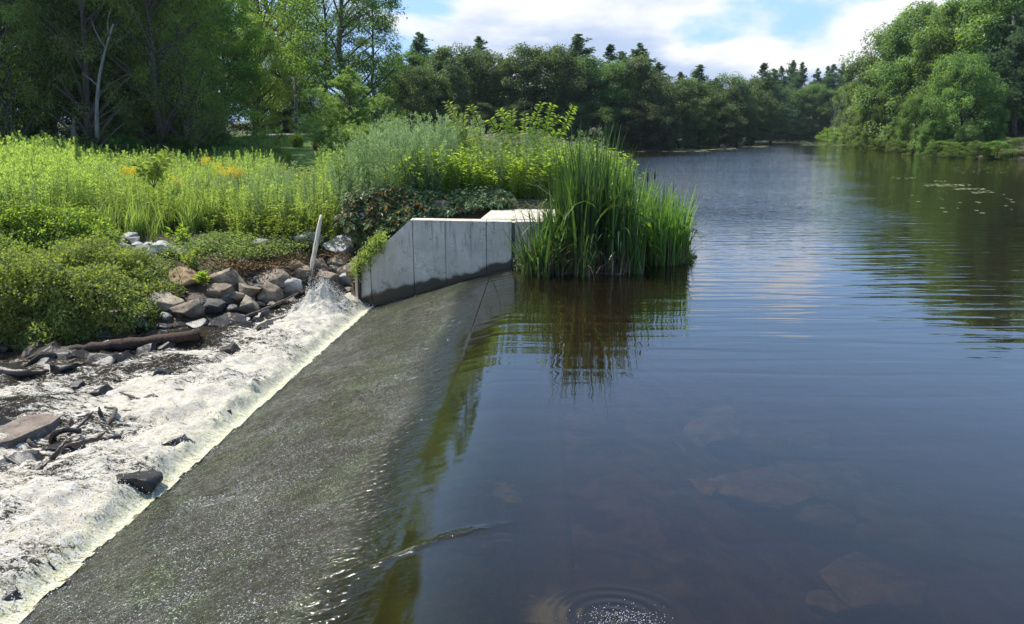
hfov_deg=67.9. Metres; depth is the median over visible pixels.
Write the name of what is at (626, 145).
tree
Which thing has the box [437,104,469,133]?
tree
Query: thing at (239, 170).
goldenrod plant
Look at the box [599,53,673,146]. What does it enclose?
tree
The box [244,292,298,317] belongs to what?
pole
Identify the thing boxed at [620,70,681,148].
tree
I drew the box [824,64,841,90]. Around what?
pine tree
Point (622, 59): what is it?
pine tree
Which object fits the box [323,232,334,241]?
rock
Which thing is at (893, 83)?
tree
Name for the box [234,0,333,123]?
tree
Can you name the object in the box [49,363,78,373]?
rock
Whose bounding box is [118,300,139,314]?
rock
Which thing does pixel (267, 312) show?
rock
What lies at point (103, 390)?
rock
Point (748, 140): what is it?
tree
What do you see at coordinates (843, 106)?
tree
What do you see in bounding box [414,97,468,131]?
shrub
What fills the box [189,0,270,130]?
tree
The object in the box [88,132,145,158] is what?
shrub
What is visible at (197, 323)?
rock
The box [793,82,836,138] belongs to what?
tree
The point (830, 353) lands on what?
pond water
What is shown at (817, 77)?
pine tree
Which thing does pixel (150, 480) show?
rock
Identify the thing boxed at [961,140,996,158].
shrub
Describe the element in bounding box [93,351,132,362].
rock
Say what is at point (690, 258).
bush
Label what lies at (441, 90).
tree
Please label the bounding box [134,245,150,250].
rock
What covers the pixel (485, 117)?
tree
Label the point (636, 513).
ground
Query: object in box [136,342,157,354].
rock
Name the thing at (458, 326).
spillway water
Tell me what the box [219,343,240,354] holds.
rock
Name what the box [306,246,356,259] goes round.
ground creeper
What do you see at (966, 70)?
tree
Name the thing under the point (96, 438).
driftwood branch
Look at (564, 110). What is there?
tree
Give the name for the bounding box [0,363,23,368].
rock
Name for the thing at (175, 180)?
goldenrod flower
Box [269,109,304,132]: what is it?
shrub
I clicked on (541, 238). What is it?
cattail clump
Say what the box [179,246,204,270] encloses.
leafy weed
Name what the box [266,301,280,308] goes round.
rock
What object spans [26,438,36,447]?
driftwood branch
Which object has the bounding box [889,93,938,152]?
tree
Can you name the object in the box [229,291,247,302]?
rock
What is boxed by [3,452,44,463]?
rock
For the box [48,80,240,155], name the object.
shrub
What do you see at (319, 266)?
rock
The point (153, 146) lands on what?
shrub
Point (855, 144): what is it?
shrub
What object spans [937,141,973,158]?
shrub
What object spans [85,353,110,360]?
rock
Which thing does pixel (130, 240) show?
rock
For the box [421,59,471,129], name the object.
tree
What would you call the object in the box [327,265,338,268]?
rock
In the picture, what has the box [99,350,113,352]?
rock
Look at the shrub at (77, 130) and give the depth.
34.53 m
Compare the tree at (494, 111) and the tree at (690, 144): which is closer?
the tree at (494, 111)
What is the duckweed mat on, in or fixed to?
on the pond water at (830, 353)
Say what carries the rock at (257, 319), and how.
in the stream water at (32, 395)
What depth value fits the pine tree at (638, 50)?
98.34 m
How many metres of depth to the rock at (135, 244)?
16.08 m
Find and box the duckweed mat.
[638,141,840,151]
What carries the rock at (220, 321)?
on the ground at (636, 513)
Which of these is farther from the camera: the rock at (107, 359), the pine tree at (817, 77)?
the pine tree at (817, 77)
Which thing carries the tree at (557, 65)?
on the ground at (636, 513)
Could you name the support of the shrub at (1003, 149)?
on the ground at (636, 513)
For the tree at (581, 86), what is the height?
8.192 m
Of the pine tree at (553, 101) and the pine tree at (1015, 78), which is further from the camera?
the pine tree at (553, 101)
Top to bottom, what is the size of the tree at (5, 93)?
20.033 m
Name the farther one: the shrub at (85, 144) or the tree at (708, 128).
the tree at (708, 128)
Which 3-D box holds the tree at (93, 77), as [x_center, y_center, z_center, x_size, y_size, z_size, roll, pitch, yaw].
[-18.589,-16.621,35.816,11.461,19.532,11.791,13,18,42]
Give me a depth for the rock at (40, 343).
12.40 m
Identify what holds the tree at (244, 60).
on the ground at (636, 513)
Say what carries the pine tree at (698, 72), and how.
on the ground at (636, 513)
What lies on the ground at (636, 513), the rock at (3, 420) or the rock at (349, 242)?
the rock at (349, 242)
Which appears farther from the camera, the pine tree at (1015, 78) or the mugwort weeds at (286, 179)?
the pine tree at (1015, 78)
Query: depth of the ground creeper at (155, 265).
14.57 m
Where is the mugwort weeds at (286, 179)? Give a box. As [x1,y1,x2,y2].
[0,134,393,237]
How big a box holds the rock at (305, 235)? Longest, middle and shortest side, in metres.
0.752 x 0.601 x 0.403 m
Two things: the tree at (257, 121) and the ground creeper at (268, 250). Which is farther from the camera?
the tree at (257, 121)
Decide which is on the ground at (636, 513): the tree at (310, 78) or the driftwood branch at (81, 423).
the tree at (310, 78)
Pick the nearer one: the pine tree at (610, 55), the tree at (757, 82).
the pine tree at (610, 55)
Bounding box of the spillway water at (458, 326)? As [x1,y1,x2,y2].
[24,266,567,623]
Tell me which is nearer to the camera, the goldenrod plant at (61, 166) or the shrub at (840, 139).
the goldenrod plant at (61, 166)
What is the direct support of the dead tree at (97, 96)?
on the ground at (636, 513)
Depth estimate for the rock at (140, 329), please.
13.12 m
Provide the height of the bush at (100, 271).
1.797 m
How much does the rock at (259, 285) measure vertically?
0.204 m
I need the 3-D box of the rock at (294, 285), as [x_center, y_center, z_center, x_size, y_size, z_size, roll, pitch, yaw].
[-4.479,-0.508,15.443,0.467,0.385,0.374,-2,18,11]
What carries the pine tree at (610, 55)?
on the ground at (636, 513)
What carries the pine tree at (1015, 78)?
on the ground at (636, 513)
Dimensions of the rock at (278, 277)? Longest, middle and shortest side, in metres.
0.717 x 0.574 x 0.404 m
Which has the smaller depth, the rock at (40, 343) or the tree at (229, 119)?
the rock at (40, 343)
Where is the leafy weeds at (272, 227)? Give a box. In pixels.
[0,160,369,251]
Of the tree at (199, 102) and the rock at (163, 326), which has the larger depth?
the tree at (199, 102)
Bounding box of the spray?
[0,263,375,621]
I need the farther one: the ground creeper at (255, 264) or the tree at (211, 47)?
the tree at (211, 47)
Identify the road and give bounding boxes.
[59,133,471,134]
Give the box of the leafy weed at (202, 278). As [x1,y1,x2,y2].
[191,270,216,285]
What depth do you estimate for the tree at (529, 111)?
84.57 m
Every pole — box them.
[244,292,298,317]
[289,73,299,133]
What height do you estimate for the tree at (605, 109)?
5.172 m
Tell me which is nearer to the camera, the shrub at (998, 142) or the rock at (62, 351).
the rock at (62, 351)
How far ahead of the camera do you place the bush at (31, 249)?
14.53 m
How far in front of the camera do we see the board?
15.85 m
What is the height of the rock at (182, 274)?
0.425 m
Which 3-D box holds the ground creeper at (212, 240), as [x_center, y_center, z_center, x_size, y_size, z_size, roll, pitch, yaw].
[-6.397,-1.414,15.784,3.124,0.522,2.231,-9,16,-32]
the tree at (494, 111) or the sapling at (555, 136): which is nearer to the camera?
the sapling at (555, 136)
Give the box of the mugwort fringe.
[422,128,607,198]
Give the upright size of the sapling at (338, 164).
0.886 m
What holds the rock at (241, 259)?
on the ground at (636, 513)
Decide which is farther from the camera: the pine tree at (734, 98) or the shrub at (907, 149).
the pine tree at (734, 98)
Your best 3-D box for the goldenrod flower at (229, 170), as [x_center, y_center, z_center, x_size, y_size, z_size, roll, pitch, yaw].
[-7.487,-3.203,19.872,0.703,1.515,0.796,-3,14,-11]
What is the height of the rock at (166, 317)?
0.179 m
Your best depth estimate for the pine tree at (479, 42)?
93.87 m
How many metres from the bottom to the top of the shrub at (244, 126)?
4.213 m
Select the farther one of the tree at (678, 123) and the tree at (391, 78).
the tree at (678, 123)
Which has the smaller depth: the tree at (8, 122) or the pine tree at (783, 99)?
the tree at (8, 122)
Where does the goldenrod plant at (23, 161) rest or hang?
on the ground at (636, 513)
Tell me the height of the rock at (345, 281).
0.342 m
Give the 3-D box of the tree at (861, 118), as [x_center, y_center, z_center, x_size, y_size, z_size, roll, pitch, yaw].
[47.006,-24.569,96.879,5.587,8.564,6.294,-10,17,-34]
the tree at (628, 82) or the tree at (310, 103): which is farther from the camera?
the tree at (628, 82)
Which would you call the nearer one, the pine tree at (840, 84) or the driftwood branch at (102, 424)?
the driftwood branch at (102, 424)
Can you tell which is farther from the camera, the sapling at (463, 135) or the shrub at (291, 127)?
the shrub at (291, 127)
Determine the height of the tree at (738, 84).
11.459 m
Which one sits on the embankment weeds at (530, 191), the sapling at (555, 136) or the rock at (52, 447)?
the sapling at (555, 136)
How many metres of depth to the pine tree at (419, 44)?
90.50 m
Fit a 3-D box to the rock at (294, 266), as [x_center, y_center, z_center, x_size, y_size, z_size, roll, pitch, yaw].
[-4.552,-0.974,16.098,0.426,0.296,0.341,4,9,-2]
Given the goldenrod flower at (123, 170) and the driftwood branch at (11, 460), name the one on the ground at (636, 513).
the goldenrod flower at (123, 170)
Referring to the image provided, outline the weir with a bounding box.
[19,268,575,623]
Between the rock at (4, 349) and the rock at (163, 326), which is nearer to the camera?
the rock at (4, 349)
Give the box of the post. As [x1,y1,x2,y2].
[357,256,361,298]
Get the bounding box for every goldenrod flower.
[119,164,136,191]
[165,173,184,193]
[200,156,213,185]
[209,161,235,192]
[231,167,248,184]
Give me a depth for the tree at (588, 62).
87.74 m
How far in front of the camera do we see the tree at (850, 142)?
109.07 m
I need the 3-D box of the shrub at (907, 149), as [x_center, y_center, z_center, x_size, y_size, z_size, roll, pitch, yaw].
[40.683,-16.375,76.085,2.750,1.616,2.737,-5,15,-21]
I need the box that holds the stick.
[119,392,140,398]
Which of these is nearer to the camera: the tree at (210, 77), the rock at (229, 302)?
the rock at (229, 302)
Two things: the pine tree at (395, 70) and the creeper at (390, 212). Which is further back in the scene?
the pine tree at (395, 70)
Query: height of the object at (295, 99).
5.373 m
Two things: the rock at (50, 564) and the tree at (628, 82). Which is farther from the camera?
the tree at (628, 82)
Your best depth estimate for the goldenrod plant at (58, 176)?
17.76 m
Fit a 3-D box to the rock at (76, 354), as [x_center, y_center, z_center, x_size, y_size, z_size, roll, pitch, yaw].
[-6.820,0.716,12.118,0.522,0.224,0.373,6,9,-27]
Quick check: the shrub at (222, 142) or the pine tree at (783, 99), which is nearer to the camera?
the shrub at (222, 142)
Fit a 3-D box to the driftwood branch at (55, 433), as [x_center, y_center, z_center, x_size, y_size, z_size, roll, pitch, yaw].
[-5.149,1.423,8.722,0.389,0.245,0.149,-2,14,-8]
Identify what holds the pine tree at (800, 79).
on the ground at (636, 513)
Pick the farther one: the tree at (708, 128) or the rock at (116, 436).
the tree at (708, 128)
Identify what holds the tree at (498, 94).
on the ground at (636, 513)
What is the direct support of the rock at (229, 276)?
on the ground at (636, 513)
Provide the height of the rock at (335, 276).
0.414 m
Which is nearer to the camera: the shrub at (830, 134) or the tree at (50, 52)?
the tree at (50, 52)
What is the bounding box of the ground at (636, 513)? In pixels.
[0,117,1023,623]
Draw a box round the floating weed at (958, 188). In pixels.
[819,168,1011,210]
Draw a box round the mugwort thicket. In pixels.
[327,108,484,235]
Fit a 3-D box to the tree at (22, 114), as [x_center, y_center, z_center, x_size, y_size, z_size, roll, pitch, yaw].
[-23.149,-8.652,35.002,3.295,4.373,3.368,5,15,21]
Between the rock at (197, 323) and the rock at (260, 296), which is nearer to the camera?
the rock at (197, 323)
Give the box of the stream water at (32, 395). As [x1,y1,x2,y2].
[0,282,372,623]
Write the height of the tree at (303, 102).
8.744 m
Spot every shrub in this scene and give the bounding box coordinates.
[0,61,222,157]
[0,81,155,149]
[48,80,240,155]
[66,139,109,155]
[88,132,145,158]
[116,139,159,158]
[137,87,274,153]
[143,133,201,165]
[175,138,212,163]
[183,130,243,164]
[238,111,284,133]
[240,134,285,167]
[255,125,295,165]
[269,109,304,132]
[285,107,312,132]
[358,99,414,129]
[385,97,438,130]
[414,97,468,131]
[809,128,826,138]
[815,127,835,142]
[821,127,842,138]
[825,125,852,143]
[848,138,871,147]
[867,138,885,150]
[886,140,909,152]
[901,141,925,154]
[921,140,954,156]
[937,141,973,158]
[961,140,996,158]
[980,140,1016,158]
[991,137,1023,159]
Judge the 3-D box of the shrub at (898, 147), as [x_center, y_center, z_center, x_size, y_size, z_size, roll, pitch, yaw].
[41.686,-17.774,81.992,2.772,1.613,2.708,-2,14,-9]
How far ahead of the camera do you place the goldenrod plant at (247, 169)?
17.69 m
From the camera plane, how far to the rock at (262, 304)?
14.66 m
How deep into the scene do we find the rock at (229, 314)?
13.97 m
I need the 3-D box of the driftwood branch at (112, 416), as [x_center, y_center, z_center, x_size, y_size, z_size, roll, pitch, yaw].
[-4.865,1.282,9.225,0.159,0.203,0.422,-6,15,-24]
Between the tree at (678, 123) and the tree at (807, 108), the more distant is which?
the tree at (807, 108)
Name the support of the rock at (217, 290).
on the ground at (636, 513)
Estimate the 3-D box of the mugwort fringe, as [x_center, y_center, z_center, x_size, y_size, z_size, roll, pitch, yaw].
[0.094,-3.591,18.226,4.494,1.676,3.304,0,14,0]
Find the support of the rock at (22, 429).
in the stream water at (32, 395)
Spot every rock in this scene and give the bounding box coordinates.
[0,346,13,352]
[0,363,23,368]
[0,413,60,446]
[0,417,11,424]
[0,450,39,466]
[1,584,22,600]
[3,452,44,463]
[21,340,47,356]
[23,341,61,358]
[24,346,40,356]
[25,352,56,365]
[32,357,55,364]
[41,440,85,454]
[41,554,56,570]
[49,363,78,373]
[54,345,76,358]
[66,349,90,358]
[70,379,85,389]
[74,361,91,365]
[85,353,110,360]
[90,384,112,395]
[91,355,116,364]
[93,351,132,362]
[95,325,112,339]
[96,339,121,351]
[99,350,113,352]
[99,434,121,440]
[102,307,117,318]
[116,469,162,494]
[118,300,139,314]
[119,242,130,248]
[123,232,137,243]
[126,236,139,245]
[130,313,150,333]
[131,241,142,246]
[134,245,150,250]
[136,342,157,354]
[143,291,184,311]
[144,393,157,397]
[147,248,158,255]
[151,240,169,254]
[152,367,173,375]
[156,323,172,329]
[157,341,176,349]
[158,311,172,321]
[162,434,194,446]
[166,245,175,254]
[168,266,197,286]
[170,298,205,320]
[173,320,189,328]
[175,248,189,257]
[185,318,207,328]
[188,294,203,300]
[202,298,224,313]
[206,282,233,298]
[207,313,246,326]
[208,268,245,289]
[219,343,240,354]
[222,312,232,317]
[225,300,234,304]
[225,303,237,312]
[228,322,253,327]
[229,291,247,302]
[234,256,248,266]
[237,283,261,297]
[237,295,259,315]
[251,238,268,249]
[251,317,264,322]
[252,312,262,318]
[253,283,263,291]
[255,269,290,287]
[255,316,285,330]
[256,301,265,307]
[257,292,264,299]
[260,280,283,304]
[261,309,271,315]
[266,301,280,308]
[283,278,302,293]
[286,259,305,269]
[291,265,310,281]
[293,231,323,246]
[299,277,344,297]
[313,258,328,271]
[314,269,340,283]
[322,235,354,253]
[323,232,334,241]
[327,254,350,265]
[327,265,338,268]
[336,263,347,274]
[339,273,352,286]
[342,240,353,247]
[346,261,354,279]
[434,200,452,206]
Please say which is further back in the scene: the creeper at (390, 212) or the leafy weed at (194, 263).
the creeper at (390, 212)
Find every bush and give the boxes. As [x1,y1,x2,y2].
[0,199,127,249]
[0,229,190,350]
[0,235,67,316]
[512,247,533,273]
[647,232,695,263]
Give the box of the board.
[308,215,321,284]
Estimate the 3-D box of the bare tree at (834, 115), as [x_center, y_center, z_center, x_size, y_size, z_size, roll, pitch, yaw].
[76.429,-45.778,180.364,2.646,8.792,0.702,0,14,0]
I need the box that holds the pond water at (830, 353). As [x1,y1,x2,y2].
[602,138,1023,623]
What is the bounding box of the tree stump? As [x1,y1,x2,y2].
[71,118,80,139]
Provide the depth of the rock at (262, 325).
13.36 m
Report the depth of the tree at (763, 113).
123.70 m
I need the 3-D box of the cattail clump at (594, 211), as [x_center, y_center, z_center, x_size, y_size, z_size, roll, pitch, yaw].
[1.429,-2.168,13.953,3.731,2.968,3.582,0,14,0]
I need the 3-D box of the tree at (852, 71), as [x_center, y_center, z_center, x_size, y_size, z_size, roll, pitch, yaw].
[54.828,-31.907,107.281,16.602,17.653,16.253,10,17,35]
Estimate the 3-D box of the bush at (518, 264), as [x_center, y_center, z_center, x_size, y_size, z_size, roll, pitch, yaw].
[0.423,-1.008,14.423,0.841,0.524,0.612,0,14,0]
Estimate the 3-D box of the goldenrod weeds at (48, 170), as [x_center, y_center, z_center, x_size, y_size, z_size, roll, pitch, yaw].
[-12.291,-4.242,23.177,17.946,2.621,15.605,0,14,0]
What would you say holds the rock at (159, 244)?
on the ground at (636, 513)
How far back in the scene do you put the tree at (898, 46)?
94.17 m
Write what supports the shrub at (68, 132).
on the ground at (636, 513)
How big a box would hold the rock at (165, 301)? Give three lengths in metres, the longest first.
0.627 x 0.502 x 0.418 m
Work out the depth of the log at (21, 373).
11.24 m
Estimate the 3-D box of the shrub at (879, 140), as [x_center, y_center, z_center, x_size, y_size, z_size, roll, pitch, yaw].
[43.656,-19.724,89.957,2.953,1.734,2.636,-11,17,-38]
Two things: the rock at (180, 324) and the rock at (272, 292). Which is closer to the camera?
the rock at (180, 324)
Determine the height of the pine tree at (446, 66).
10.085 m
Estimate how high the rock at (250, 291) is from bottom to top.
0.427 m
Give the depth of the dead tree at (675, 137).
96.51 m
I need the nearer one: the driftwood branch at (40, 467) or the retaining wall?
the driftwood branch at (40, 467)
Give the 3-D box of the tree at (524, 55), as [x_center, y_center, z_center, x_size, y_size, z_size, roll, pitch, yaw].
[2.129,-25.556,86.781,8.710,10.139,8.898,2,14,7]
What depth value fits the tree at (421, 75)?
70.14 m
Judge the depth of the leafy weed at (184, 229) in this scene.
15.77 m
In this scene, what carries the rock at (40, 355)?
in the stream water at (32, 395)
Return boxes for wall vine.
[347,227,390,283]
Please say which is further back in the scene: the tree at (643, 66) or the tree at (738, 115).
the tree at (738, 115)
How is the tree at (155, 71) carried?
on the ground at (636, 513)
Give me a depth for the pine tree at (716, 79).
116.64 m
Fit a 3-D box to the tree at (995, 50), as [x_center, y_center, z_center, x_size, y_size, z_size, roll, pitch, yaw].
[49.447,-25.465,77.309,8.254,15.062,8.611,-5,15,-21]
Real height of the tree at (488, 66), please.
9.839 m
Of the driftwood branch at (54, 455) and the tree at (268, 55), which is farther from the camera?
the tree at (268, 55)
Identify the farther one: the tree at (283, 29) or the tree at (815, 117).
the tree at (815, 117)
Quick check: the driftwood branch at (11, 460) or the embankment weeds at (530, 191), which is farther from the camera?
the embankment weeds at (530, 191)
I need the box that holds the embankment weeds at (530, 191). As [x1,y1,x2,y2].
[370,138,650,198]
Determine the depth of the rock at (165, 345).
12.49 m
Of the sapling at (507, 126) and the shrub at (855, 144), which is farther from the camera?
the shrub at (855, 144)
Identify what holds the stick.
on the stream water at (32, 395)
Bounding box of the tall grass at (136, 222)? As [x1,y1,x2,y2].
[4,143,611,241]
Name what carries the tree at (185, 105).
on the ground at (636, 513)
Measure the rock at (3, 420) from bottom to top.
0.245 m
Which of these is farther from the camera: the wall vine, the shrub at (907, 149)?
the shrub at (907, 149)
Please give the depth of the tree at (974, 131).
68.69 m
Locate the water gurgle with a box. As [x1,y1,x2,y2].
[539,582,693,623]
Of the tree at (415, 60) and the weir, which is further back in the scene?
the tree at (415, 60)
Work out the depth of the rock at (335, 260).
16.72 m
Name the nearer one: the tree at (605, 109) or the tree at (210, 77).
the tree at (210, 77)
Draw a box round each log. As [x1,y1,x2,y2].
[0,365,49,377]
[69,329,199,351]
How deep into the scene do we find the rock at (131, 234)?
16.80 m
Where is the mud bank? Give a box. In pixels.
[532,254,696,288]
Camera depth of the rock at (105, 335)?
12.99 m
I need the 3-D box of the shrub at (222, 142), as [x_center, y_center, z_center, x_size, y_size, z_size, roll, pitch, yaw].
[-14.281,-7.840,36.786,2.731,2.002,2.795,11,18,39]
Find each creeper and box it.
[82,252,201,292]
[138,229,282,260]
[190,250,316,272]
[198,234,321,260]
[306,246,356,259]
[332,182,429,255]
[397,183,516,218]
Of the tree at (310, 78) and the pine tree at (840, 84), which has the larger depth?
the pine tree at (840, 84)
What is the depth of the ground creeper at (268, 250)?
15.79 m
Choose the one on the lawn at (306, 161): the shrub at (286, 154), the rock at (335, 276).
the shrub at (286, 154)
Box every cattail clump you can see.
[500,200,576,279]
[506,116,684,277]
[515,200,652,280]
[598,138,716,266]
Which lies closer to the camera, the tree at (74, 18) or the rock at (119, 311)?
the rock at (119, 311)
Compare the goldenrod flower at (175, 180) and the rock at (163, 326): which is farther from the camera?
the goldenrod flower at (175, 180)
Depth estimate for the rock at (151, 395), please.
10.09 m
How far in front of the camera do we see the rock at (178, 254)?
15.29 m
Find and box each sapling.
[130,145,175,187]
[329,150,350,185]
[442,101,487,156]
[452,129,496,169]
[485,108,523,157]
[519,101,577,158]
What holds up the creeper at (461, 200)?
on the ground at (636, 513)
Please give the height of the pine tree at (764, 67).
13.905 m
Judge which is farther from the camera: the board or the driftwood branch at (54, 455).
the board
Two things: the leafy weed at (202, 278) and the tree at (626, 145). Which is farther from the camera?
the tree at (626, 145)
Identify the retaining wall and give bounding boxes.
[354,209,554,308]
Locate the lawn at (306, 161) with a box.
[110,134,466,175]
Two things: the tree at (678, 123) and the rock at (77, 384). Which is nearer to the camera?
the rock at (77, 384)
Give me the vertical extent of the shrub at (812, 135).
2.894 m
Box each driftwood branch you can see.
[3,455,20,465]
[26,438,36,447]
[32,446,64,469]
[48,427,81,443]
[49,441,65,459]
[65,432,105,447]
[67,412,93,435]
[98,407,102,417]
[98,422,112,427]
[104,406,117,424]
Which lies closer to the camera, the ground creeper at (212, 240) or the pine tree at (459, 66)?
the ground creeper at (212, 240)
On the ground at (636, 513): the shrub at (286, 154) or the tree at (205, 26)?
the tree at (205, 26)
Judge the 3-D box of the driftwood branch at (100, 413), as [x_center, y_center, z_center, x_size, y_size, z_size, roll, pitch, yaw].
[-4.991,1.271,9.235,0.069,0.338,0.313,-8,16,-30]
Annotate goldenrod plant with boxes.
[21,158,34,197]
[33,155,41,197]
[54,150,64,207]
[59,160,72,206]
[103,159,113,210]
[236,154,244,199]
[244,151,253,191]
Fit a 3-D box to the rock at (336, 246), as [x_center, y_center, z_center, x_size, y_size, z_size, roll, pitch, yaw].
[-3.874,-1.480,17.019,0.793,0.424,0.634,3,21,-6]
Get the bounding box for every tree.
[0,0,61,140]
[0,0,143,143]
[0,0,158,141]
[0,0,166,141]
[0,0,232,156]
[0,3,72,138]
[0,77,56,145]
[4,0,159,148]
[16,0,194,135]
[30,0,228,141]
[43,0,236,142]
[75,0,219,155]
[82,10,113,137]
[100,1,222,108]
[104,0,243,164]
[140,0,227,123]
[154,73,218,150]
[189,0,267,122]
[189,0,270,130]
[195,0,232,112]
[197,0,256,135]
[217,0,321,134]
[219,0,313,131]
[221,16,292,135]
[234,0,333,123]
[235,0,343,132]
[249,64,306,130]
[260,0,411,127]
[268,62,333,130]
[279,46,322,111]
[279,65,420,166]
[282,0,371,124]
[334,0,410,125]
[370,52,436,123]
[375,53,440,112]
[377,64,441,134]
[383,31,452,110]
[394,64,451,130]
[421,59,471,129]
[425,42,495,128]
[431,47,463,118]
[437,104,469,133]
[449,53,477,99]
[452,36,501,125]
[454,47,525,131]
[463,102,495,132]
[477,59,541,129]
[486,107,516,132]
[493,41,568,131]
[504,100,544,132]
[513,43,581,132]
[514,46,585,104]
[532,104,565,134]
[541,34,607,110]
[541,67,599,137]
[551,101,590,140]
[555,54,628,140]
[570,99,621,143]
[587,60,642,141]
[589,44,651,129]
[595,106,644,147]
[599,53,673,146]
[608,51,652,108]
[614,99,672,150]
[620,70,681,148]
[623,42,677,119]
[642,110,687,148]
[652,62,676,119]
[655,76,703,146]
[661,101,710,148]
[667,119,683,148]
[673,72,704,142]
[675,77,726,146]
[682,105,722,146]
[688,64,739,141]
[694,103,748,145]
[699,80,740,145]
[710,78,746,139]
[716,71,763,143]
[717,107,758,144]
[727,77,754,126]
[739,105,773,143]
[741,76,779,143]
[742,63,810,142]
[761,68,799,141]
[772,86,804,135]
[776,89,813,137]
[778,66,795,109]
[780,60,798,89]
[788,62,819,117]
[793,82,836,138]
[806,68,827,129]
[806,90,849,137]
[818,83,861,138]
[821,66,830,86]
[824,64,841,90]
[830,100,838,137]
[831,80,865,139]
[832,75,854,114]
[837,63,851,86]
[838,20,930,140]
[840,56,901,140]
[846,110,875,146]
[850,0,968,145]
[853,86,899,148]
[876,0,1021,138]
[882,116,911,150]
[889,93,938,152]
[904,0,1023,131]
[909,49,1010,155]
[914,120,953,155]
[937,0,1023,133]
[946,124,985,156]
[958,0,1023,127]
[961,1,1023,136]
[973,111,1009,149]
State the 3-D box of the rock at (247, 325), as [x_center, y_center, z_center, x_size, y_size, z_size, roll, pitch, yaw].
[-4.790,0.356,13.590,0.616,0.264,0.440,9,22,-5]
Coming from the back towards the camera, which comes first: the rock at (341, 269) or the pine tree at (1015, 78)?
the pine tree at (1015, 78)
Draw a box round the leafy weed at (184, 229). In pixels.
[164,223,190,245]
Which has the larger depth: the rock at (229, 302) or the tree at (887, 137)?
the tree at (887, 137)
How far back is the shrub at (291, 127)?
80.60 m
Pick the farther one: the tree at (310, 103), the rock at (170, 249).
the tree at (310, 103)
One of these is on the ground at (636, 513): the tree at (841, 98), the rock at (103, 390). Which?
the tree at (841, 98)
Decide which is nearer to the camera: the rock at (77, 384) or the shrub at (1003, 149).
the rock at (77, 384)
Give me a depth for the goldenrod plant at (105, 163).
17.76 m
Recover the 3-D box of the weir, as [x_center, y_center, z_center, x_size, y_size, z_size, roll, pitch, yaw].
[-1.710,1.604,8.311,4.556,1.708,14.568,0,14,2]
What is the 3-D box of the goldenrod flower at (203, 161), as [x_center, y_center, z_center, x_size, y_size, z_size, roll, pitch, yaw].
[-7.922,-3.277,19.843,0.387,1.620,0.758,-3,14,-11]
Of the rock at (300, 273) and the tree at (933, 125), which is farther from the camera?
the tree at (933, 125)
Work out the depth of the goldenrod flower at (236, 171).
19.72 m
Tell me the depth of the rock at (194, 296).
14.15 m
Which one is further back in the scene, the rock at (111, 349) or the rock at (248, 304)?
the rock at (248, 304)
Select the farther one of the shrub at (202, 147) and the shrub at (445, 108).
the shrub at (445, 108)
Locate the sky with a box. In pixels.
[14,0,966,120]
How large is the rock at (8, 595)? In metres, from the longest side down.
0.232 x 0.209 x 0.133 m
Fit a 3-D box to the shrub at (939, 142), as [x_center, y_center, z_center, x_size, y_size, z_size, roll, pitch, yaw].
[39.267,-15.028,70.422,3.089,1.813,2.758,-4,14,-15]
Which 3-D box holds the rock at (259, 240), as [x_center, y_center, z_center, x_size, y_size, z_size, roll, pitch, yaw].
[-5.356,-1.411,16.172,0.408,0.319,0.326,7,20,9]
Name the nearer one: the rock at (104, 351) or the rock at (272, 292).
the rock at (104, 351)
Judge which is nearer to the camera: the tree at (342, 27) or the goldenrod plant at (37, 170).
the goldenrod plant at (37, 170)
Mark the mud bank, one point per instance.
(572, 281)
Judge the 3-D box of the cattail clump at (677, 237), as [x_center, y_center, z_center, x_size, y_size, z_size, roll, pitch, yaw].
[2.579,-2.215,15.012,3.147,2.561,3.111,-10,17,-36]
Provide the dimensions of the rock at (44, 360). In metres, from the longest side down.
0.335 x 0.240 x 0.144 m
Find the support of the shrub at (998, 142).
on the ground at (636, 513)
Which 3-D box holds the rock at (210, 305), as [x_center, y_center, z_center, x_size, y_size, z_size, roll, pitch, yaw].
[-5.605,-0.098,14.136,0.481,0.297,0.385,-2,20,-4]
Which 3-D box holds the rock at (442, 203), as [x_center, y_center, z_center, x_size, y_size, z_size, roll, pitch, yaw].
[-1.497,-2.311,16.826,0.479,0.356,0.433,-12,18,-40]
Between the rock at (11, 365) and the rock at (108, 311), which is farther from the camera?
the rock at (108, 311)
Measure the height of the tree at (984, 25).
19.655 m
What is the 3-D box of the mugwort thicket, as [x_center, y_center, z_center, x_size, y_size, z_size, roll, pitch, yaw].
[-2.743,-3.532,19.104,4.284,3.089,5.479,0,14,0]
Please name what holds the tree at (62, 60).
on the ground at (636, 513)
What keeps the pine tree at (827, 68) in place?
on the ground at (636, 513)
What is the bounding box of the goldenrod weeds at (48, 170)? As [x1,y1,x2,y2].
[0,129,370,240]
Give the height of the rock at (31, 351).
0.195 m
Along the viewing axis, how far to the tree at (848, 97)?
121.83 m
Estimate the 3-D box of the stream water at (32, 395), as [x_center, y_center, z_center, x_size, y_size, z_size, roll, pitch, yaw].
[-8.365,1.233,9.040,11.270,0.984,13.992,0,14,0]

